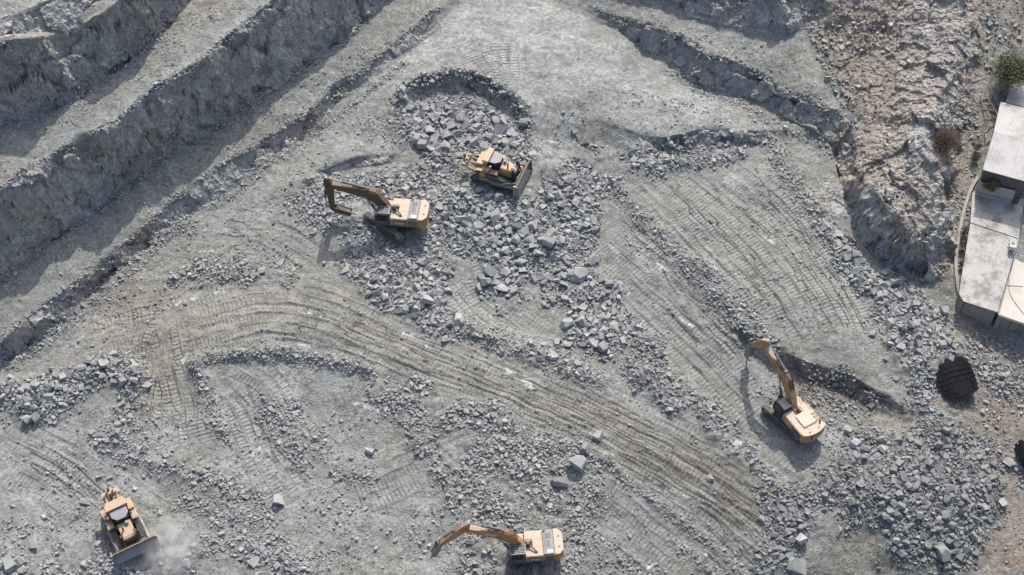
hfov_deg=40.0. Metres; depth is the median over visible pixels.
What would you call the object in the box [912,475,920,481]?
boulder
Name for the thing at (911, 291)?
boulder
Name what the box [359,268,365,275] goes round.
boulder
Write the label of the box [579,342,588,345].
boulder
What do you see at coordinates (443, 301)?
boulder
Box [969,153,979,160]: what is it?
dry shrub
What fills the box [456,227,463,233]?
boulder
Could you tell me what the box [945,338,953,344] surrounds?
boulder
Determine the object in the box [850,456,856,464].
boulder
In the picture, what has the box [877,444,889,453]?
boulder
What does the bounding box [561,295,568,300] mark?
boulder
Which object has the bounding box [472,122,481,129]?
boulder
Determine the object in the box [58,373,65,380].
boulder
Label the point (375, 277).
boulder
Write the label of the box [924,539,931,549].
boulder
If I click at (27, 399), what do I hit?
boulder
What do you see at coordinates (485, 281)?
boulder
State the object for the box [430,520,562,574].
excavator
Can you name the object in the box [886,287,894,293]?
boulder
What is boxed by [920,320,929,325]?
boulder
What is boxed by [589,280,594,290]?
boulder
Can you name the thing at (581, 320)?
boulder
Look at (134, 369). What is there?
boulder
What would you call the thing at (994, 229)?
metal shed
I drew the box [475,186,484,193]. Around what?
boulder
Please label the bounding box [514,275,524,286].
boulder
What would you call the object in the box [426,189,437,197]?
boulder
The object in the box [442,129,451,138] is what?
boulder
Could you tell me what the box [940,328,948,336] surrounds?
boulder
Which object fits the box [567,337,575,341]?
boulder
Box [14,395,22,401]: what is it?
boulder
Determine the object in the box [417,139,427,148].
boulder
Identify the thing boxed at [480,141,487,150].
boulder
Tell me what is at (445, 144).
boulder
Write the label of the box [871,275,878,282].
boulder
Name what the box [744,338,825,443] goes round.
excavator
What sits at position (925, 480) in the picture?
boulder
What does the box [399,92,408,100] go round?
boulder
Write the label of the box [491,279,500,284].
boulder
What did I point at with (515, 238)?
boulder
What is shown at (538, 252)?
boulder
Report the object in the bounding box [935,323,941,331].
boulder
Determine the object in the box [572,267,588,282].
boulder
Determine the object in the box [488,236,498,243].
boulder
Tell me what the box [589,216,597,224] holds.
boulder
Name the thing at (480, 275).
boulder
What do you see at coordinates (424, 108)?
boulder
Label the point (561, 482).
boulder
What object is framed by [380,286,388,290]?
boulder
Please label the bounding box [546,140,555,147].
boulder
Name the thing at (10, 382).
boulder
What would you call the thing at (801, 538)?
boulder
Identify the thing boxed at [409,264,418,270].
boulder
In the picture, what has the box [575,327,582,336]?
boulder
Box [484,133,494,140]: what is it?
boulder
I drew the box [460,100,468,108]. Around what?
boulder
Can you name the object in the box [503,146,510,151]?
boulder
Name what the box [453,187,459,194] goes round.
boulder
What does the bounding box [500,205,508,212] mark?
boulder
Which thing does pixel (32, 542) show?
boulder
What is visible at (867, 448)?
boulder
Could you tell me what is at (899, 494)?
boulder
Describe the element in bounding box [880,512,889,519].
boulder
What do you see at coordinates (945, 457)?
boulder
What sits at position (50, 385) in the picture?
boulder
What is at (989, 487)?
boulder
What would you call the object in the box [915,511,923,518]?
boulder
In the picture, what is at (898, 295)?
boulder
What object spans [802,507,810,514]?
boulder
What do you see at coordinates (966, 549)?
boulder
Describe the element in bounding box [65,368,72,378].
boulder
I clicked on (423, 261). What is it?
boulder
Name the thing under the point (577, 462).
boulder
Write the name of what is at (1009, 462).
boulder
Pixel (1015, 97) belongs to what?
metal shed
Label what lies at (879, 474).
boulder
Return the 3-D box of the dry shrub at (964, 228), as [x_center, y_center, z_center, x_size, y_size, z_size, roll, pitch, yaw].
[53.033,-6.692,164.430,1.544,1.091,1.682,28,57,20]
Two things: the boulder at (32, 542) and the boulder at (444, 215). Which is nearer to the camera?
the boulder at (32, 542)
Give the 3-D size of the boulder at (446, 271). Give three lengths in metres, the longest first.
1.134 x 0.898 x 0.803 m
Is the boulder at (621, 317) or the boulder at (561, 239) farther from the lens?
the boulder at (561, 239)
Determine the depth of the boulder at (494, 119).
174.95 m
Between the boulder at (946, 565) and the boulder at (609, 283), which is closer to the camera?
the boulder at (946, 565)
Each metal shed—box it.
[955,192,1023,325]
[975,102,1023,203]
[1006,84,1023,107]
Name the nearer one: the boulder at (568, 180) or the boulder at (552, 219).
the boulder at (552, 219)
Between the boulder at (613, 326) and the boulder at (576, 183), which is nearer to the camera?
the boulder at (613, 326)
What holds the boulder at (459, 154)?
on the terrain
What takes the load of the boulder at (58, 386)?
on the terrain
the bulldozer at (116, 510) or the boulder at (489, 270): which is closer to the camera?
the bulldozer at (116, 510)
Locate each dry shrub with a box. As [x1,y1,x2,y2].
[929,124,966,153]
[959,226,968,234]
[959,241,966,248]
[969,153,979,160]
[973,142,982,149]
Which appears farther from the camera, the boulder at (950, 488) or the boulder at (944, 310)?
the boulder at (944, 310)
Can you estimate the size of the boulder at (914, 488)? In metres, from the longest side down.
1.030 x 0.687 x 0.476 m
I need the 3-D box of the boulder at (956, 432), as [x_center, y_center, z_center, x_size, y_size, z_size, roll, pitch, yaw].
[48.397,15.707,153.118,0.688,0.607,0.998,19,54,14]
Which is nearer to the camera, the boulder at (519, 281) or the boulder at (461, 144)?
the boulder at (519, 281)
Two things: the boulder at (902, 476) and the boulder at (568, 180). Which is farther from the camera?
the boulder at (568, 180)
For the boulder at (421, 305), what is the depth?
161.25 m
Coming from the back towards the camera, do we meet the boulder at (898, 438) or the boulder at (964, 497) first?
the boulder at (898, 438)
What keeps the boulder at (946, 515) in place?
on the terrain
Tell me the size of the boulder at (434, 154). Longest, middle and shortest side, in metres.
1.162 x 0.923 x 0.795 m
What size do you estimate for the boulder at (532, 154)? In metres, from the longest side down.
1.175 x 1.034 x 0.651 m
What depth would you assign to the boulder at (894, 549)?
146.77 m
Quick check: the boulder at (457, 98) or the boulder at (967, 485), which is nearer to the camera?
the boulder at (967, 485)
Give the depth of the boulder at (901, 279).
162.87 m
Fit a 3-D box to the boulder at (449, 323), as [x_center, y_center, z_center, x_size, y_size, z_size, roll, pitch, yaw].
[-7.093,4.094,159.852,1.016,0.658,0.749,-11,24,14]
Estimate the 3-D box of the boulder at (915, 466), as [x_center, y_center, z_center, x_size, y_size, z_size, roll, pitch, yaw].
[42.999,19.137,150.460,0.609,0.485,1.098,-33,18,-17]
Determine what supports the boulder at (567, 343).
on the terrain
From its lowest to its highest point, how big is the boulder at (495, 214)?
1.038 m
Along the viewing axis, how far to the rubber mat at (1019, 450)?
153.67 m
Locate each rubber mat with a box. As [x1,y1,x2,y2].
[935,356,978,398]
[1014,440,1023,468]
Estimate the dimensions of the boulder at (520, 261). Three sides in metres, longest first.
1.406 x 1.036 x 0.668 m
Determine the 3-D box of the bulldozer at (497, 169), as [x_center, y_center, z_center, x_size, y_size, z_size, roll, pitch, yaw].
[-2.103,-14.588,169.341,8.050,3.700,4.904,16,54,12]
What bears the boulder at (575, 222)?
on the terrain
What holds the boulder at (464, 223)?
on the terrain
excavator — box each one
[323,176,429,242]
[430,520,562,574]
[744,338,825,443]
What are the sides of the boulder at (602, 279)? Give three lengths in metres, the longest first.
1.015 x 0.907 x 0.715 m
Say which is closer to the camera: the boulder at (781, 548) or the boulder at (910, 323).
the boulder at (781, 548)
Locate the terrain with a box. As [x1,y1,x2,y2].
[0,0,1023,574]
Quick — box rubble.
[0,0,1023,574]
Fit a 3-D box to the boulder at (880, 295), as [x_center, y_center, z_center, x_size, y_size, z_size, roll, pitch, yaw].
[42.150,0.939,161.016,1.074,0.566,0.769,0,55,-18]
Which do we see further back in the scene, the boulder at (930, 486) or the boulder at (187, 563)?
the boulder at (930, 486)
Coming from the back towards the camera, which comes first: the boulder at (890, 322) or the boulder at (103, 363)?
the boulder at (890, 322)
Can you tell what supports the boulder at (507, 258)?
on the terrain
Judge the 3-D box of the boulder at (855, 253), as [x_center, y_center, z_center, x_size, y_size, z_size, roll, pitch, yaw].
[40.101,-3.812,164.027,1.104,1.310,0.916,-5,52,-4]
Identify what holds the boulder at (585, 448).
on the terrain
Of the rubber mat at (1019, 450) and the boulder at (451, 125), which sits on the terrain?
the boulder at (451, 125)
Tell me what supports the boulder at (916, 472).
on the terrain
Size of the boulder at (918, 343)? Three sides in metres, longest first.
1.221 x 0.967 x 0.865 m
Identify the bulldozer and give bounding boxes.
[100,486,160,566]
[462,147,532,197]
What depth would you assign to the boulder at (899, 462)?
150.00 m
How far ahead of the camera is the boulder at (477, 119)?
175.17 m
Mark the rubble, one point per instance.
(568, 232)
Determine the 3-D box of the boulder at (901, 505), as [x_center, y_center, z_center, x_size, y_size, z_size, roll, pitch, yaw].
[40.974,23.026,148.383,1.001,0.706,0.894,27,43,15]
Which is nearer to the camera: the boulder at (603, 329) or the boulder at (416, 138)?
the boulder at (603, 329)
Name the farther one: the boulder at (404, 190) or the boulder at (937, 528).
the boulder at (404, 190)
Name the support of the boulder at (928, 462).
on the terrain
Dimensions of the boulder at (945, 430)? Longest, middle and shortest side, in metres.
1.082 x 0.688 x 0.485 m
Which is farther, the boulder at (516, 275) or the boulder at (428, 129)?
the boulder at (428, 129)
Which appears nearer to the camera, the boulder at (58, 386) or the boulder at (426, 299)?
the boulder at (58, 386)
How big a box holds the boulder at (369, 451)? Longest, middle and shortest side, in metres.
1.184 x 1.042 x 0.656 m
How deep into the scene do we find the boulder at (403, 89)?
175.91 m
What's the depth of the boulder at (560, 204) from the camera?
167.87 m
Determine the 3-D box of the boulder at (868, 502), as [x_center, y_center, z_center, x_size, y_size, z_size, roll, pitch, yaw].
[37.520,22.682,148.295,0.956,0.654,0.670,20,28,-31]
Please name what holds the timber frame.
attached to the metal shed at (1004, 162)
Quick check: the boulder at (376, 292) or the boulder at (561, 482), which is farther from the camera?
the boulder at (376, 292)
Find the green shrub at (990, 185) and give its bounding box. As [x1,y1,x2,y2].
[978,179,1001,193]
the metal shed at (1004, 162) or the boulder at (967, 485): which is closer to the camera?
the boulder at (967, 485)
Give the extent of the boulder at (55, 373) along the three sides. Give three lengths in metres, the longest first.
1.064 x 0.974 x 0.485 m
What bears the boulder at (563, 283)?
on the terrain
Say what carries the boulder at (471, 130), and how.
on the terrain
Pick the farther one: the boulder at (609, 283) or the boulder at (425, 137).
the boulder at (425, 137)
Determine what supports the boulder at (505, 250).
on the terrain
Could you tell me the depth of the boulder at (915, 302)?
160.41 m
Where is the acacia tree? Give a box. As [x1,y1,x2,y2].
[987,50,1023,93]
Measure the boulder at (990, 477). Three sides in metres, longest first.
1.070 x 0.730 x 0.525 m
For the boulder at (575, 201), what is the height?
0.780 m
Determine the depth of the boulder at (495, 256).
164.49 m
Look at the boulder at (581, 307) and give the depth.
161.32 m
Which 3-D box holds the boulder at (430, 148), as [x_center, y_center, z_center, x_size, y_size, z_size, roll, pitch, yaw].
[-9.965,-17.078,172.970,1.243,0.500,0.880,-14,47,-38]
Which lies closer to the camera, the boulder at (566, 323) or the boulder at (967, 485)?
the boulder at (967, 485)
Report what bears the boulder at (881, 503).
on the terrain
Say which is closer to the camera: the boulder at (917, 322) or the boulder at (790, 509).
the boulder at (790, 509)
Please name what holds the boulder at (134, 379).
on the terrain
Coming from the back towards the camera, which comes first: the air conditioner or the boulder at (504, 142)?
the boulder at (504, 142)
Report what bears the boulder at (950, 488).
on the terrain
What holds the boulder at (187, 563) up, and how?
on the terrain
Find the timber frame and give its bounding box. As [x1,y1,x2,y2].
[980,96,999,117]
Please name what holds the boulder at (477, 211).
on the terrain
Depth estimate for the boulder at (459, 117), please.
175.08 m
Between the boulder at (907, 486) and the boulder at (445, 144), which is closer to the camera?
the boulder at (907, 486)
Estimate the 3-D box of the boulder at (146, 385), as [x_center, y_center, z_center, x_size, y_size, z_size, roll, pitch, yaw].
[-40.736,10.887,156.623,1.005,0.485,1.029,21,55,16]
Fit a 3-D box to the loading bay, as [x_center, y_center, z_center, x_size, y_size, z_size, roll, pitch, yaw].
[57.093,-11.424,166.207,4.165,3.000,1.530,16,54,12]
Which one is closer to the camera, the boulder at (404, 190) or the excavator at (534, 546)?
the excavator at (534, 546)
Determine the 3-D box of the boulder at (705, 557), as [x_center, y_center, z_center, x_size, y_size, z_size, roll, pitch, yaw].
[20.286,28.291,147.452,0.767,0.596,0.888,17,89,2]
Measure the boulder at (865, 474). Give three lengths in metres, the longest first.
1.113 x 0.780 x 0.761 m
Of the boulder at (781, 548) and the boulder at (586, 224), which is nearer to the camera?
the boulder at (781, 548)
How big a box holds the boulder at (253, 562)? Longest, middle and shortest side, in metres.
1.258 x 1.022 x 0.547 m
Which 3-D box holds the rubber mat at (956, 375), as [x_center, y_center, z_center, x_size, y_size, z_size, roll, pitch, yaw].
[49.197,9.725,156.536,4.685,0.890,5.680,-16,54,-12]
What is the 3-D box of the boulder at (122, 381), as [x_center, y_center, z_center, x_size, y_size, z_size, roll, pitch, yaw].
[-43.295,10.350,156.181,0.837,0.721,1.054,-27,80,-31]
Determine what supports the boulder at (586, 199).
on the terrain
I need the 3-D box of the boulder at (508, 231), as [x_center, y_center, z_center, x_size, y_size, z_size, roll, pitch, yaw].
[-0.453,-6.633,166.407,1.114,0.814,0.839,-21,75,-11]
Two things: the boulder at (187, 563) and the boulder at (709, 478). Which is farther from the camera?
the boulder at (709, 478)
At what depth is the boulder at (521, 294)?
162.32 m
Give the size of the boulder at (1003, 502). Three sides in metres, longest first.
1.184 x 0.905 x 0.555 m
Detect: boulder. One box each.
[2,555,17,573]
[6,379,13,385]
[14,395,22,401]
[14,556,26,567]
[17,564,26,573]
[21,383,29,390]
[21,414,31,423]
[23,396,32,403]
[27,534,36,547]
[30,411,40,424]
[31,380,40,388]
[42,393,53,400]
[47,381,54,391]
[52,369,60,377]
[55,383,63,390]
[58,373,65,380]
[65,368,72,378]
[75,363,86,371]
[79,497,89,504]
[83,357,94,363]
[90,359,98,365]
[98,359,109,367]
[116,377,126,386]
[129,365,137,373]
[130,376,137,384]
[142,382,151,389]
[182,558,191,567]
[247,556,259,567]
[258,267,266,274]
[272,494,284,504]
[342,265,349,272]
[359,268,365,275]
[365,448,374,454]
[369,274,379,281]
[371,289,379,295]
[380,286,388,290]
[380,293,388,300]
[395,278,402,284]
[399,84,408,94]
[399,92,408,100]
[400,186,409,194]
[402,306,410,313]
[405,104,416,112]
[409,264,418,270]
[412,132,419,144]
[413,117,422,124]
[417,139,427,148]
[418,258,429,264]
[419,301,424,308]
[420,106,428,113]
[421,134,429,140]
[421,294,433,304]
[424,125,434,133]
[426,145,434,150]
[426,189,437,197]
[426,289,433,296]
[429,103,434,111]
[430,134,439,144]
[430,150,439,159]
[434,111,440,117]
[435,202,443,210]
[440,211,448,220]
[440,298,446,305]
[441,140,450,152]
[441,267,450,274]
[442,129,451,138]
[445,287,453,292]
[445,320,453,327]
[447,121,454,129]
[452,151,462,158]
[453,95,459,102]
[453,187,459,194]
[453,312,462,326]
[455,114,463,122]
[455,216,468,223]
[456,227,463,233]
[459,141,464,148]
[459,181,469,188]
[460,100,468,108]
[461,220,468,225]
[465,136,471,142]
[467,127,477,133]
[469,98,480,105]
[470,137,479,146]
[471,221,483,231]
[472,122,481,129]
[473,116,482,122]
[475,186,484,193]
[475,207,480,215]
[475,283,481,291]
[477,273,484,279]
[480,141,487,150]
[480,277,491,285]
[483,265,497,276]
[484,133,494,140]
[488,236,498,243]
[490,116,499,124]
[490,207,500,225]
[491,253,499,259]
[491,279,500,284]
[492,193,503,201]
[492,273,499,279]
[493,123,507,134]
[494,223,501,231]
[495,283,511,291]
[496,240,503,246]
[499,116,507,125]
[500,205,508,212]
[501,138,508,146]
[501,246,509,253]
[501,267,510,277]
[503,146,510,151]
[504,128,514,135]
[504,227,511,234]
[505,256,512,261]
[509,140,521,148]
[509,285,517,294]
[510,222,522,229]
[511,131,518,138]
[511,234,519,244]
[512,272,519,277]
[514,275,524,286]
[515,258,527,265]
[518,118,527,126]
[518,265,526,271]
[519,290,524,297]
[520,226,528,236]
[521,199,528,205]
[525,235,534,243]
[526,220,537,230]
[527,208,532,215]
[528,151,536,157]
[528,243,536,248]
[533,249,543,255]
[540,279,546,284]
[542,237,556,247]
[543,183,548,189]
[544,275,553,282]
[545,228,554,236]
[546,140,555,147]
[547,349,558,359]
[549,216,555,226]
[549,296,555,304]
[550,475,568,487]
[555,190,562,199]
[557,201,565,207]
[558,235,564,245]
[559,280,567,286]
[559,318,573,329]
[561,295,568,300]
[563,178,572,183]
[563,185,572,191]
[563,341,572,346]
[566,269,574,278]
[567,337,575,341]
[567,455,586,472]
[571,220,578,225]
[572,196,579,207]
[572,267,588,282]
[574,178,579,187]
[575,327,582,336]
[576,315,586,327]
[577,296,587,301]
[577,303,587,310]
[578,310,585,316]
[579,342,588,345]
[579,443,591,454]
[583,196,591,202]
[583,221,590,227]
[588,257,595,267]
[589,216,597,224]
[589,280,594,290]
[589,338,597,347]
[590,327,597,333]
[592,429,602,441]
[593,256,599,263]
[593,302,601,310]
[596,341,607,352]
[598,312,608,321]
[599,274,605,283]
[599,326,607,333]
[604,280,615,286]
[609,322,618,330]
[616,314,625,320]
[619,336,625,344]
[702,553,707,561]
[706,474,713,481]
[734,440,742,447]
[771,532,778,536]
[777,545,785,552]
[777,553,784,560]
[781,528,791,536]
[786,557,806,574]
[787,506,794,512]
[796,533,807,545]
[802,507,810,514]
[833,230,844,236]
[844,425,852,433]
[848,438,861,448]
[850,249,860,257]
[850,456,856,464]
[855,479,865,487]
[861,469,869,478]
[863,445,871,451]
[864,285,871,289]
[864,499,871,506]
[868,331,876,336]
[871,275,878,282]
[873,452,880,459]
[874,471,883,479]
[876,293,883,298]
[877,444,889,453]
[878,280,885,285]
[878,500,885,507]
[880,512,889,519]
[883,280,890,287]
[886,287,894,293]
[886,318,894,327]
[889,279,898,284]
[889,463,897,473]
[891,546,897,551]
[893,292,901,299]
[895,434,902,443]
[895,459,903,466]
[895,490,904,498]
[896,500,905,509]
[897,277,903,283]
[899,471,905,481]
[900,498,908,503]
[901,482,913,489]
[901,538,910,545]
[904,313,912,319]
[906,288,915,295]
[907,320,914,327]
[909,486,917,491]
[911,464,919,469]
[912,300,919,305]
[912,469,920,475]
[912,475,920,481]
[913,319,920,327]
[914,339,922,346]
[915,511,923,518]
[917,455,924,462]
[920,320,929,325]
[921,476,929,484]
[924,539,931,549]
[925,457,933,467]
[926,483,935,489]
[932,463,943,472]
[934,526,941,531]
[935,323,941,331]
[935,545,951,561]
[938,340,947,348]
[939,306,948,315]
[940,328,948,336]
[941,427,950,433]
[942,452,948,460]
[942,510,950,520]
[943,561,950,570]
[944,494,950,504]
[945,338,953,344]
[945,521,956,528]
[946,484,954,492]
[950,548,960,555]
[953,427,958,435]
[961,493,968,501]
[962,482,971,490]
[963,544,969,553]
[970,513,978,522]
[986,475,995,479]
[986,483,991,491]
[994,520,1001,529]
[999,498,1008,507]
[1002,457,1016,467]
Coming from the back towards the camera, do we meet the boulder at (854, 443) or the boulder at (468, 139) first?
the boulder at (468, 139)
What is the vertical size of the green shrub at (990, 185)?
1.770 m
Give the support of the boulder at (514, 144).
on the terrain
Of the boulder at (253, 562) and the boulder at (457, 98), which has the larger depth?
the boulder at (457, 98)
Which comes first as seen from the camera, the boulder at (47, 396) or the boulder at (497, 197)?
the boulder at (47, 396)
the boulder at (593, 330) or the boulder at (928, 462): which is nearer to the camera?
the boulder at (928, 462)
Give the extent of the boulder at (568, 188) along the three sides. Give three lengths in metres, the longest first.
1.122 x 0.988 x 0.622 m
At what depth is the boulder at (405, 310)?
160.82 m
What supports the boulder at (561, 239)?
on the terrain
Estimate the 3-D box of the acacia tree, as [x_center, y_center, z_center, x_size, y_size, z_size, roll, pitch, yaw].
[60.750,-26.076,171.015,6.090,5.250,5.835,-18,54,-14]
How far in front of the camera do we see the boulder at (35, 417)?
154.60 m
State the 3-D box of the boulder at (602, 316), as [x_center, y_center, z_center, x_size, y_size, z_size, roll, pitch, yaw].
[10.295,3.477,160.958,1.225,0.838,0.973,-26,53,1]
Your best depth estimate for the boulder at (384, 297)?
161.42 m
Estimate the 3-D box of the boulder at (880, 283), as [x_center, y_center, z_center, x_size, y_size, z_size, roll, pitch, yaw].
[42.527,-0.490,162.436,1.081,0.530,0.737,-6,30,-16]
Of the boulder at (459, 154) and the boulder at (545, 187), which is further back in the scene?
the boulder at (459, 154)
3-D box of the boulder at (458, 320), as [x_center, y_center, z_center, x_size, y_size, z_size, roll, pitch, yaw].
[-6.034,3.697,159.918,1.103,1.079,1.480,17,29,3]
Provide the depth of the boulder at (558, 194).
168.39 m
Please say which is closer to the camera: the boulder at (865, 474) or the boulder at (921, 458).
the boulder at (865, 474)
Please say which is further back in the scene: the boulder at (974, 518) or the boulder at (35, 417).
the boulder at (35, 417)
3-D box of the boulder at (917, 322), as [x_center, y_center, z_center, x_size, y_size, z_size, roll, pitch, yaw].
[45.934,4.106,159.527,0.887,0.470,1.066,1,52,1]
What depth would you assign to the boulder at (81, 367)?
156.87 m
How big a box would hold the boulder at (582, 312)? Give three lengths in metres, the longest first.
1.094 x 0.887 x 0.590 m
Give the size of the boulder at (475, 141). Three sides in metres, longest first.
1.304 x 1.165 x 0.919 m
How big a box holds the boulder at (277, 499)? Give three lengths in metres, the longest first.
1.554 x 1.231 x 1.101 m
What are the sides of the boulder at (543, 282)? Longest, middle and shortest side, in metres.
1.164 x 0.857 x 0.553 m
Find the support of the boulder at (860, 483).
on the terrain
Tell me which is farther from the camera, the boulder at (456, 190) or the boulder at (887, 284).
the boulder at (456, 190)
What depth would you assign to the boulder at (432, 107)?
176.19 m
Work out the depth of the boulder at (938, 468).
150.84 m
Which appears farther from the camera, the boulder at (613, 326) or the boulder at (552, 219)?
the boulder at (552, 219)
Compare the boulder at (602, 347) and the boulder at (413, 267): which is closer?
the boulder at (602, 347)
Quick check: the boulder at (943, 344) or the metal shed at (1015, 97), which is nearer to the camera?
the boulder at (943, 344)
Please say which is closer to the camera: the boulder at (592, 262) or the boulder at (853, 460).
the boulder at (853, 460)
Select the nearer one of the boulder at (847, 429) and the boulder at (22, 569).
the boulder at (22, 569)
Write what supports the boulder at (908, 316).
on the terrain
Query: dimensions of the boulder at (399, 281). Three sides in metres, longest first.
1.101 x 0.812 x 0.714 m
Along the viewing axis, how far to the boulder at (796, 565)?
146.28 m
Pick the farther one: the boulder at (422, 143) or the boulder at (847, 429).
the boulder at (422, 143)
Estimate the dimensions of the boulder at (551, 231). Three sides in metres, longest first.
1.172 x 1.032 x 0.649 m
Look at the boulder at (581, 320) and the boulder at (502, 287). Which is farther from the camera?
the boulder at (502, 287)
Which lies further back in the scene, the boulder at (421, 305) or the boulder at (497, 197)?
the boulder at (497, 197)
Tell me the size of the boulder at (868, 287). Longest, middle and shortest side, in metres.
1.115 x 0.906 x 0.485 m
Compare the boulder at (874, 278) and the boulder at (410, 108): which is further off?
the boulder at (410, 108)
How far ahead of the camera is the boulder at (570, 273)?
163.20 m
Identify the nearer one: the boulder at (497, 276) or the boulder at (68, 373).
the boulder at (68, 373)
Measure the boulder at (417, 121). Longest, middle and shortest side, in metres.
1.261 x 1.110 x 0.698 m
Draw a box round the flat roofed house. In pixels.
[993,256,1023,330]
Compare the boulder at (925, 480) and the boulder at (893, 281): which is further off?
the boulder at (893, 281)
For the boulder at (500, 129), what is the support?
on the terrain
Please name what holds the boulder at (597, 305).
on the terrain
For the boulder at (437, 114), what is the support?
on the terrain
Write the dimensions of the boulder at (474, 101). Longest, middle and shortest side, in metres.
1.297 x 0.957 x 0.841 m
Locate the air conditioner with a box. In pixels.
[1008,241,1015,251]
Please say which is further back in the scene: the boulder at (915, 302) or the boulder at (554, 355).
the boulder at (915, 302)
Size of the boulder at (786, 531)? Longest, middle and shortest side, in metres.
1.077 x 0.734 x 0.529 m
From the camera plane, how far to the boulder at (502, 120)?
174.70 m
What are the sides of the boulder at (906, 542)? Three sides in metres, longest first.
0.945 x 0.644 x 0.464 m
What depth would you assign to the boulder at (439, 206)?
167.92 m
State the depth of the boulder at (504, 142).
173.02 m
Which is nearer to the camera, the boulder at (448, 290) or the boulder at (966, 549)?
the boulder at (966, 549)
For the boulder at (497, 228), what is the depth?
166.35 m
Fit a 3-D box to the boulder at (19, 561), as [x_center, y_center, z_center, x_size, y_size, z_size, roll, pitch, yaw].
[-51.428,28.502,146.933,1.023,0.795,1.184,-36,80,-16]
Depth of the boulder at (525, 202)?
168.13 m
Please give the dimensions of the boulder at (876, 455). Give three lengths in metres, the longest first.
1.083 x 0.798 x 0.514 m
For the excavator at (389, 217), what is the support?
on the terrain
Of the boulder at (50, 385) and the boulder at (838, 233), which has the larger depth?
the boulder at (838, 233)
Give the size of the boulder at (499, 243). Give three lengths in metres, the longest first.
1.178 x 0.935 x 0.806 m
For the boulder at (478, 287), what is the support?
on the terrain
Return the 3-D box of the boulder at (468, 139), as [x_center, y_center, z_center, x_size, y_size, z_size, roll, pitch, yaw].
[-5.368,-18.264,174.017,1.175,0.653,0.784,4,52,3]
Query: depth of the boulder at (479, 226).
166.49 m
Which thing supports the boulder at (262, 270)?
on the terrain
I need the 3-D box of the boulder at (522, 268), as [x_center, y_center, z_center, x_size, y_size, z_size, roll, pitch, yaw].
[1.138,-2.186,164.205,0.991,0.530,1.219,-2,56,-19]
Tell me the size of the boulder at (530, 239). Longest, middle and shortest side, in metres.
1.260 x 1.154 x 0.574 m
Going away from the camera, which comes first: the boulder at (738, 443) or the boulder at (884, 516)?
the boulder at (884, 516)
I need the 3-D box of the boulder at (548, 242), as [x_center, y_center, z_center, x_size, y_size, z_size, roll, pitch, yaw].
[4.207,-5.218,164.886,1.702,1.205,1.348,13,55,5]
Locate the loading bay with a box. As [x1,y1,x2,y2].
[975,174,1015,203]
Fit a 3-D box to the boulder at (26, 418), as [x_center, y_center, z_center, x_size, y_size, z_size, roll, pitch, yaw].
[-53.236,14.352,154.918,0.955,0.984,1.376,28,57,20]
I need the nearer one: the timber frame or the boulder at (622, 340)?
the boulder at (622, 340)
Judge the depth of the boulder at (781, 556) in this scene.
146.79 m
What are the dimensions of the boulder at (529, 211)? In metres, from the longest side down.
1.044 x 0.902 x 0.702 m
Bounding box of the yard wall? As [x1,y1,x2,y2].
[953,176,978,292]
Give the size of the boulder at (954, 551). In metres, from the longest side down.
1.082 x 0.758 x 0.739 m
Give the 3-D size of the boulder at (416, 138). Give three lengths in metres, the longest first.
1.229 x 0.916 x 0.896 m
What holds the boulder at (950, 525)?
on the terrain
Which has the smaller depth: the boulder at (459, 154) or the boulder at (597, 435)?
the boulder at (597, 435)
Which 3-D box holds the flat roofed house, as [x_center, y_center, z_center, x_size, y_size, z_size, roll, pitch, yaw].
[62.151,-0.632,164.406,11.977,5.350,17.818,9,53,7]
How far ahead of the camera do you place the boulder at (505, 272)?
163.65 m
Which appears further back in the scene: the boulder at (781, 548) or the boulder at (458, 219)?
the boulder at (458, 219)
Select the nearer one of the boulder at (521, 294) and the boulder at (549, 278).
the boulder at (521, 294)
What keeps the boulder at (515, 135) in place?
on the terrain
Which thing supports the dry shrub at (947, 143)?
on the terrain
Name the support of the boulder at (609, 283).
on the terrain
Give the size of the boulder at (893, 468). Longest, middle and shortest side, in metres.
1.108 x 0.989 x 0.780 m
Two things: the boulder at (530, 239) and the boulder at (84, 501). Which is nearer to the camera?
the boulder at (84, 501)
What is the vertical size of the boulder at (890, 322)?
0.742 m
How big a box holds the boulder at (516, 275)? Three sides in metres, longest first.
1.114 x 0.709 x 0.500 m
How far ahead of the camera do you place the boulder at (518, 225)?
166.44 m
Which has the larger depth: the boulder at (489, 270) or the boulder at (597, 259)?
the boulder at (597, 259)
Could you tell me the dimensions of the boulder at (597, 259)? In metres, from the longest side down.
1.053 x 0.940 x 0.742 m
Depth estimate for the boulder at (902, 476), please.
149.37 m
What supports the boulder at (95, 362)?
on the terrain
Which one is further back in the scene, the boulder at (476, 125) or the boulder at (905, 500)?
the boulder at (476, 125)
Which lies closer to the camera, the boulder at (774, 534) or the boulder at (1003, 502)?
the boulder at (774, 534)
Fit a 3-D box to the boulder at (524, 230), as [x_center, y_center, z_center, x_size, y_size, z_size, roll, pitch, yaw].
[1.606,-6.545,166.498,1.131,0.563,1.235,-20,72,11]
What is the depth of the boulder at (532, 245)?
165.00 m
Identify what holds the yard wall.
on the terrain
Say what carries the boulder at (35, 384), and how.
on the terrain
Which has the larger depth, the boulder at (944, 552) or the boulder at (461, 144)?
the boulder at (461, 144)
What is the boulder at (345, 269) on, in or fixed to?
on the terrain
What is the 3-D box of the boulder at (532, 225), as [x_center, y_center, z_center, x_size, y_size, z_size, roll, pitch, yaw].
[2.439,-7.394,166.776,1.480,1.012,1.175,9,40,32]
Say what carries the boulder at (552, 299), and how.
on the terrain
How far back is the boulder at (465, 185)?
169.42 m
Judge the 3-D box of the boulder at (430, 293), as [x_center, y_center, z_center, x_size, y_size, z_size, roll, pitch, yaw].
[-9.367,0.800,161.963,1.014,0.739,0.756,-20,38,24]

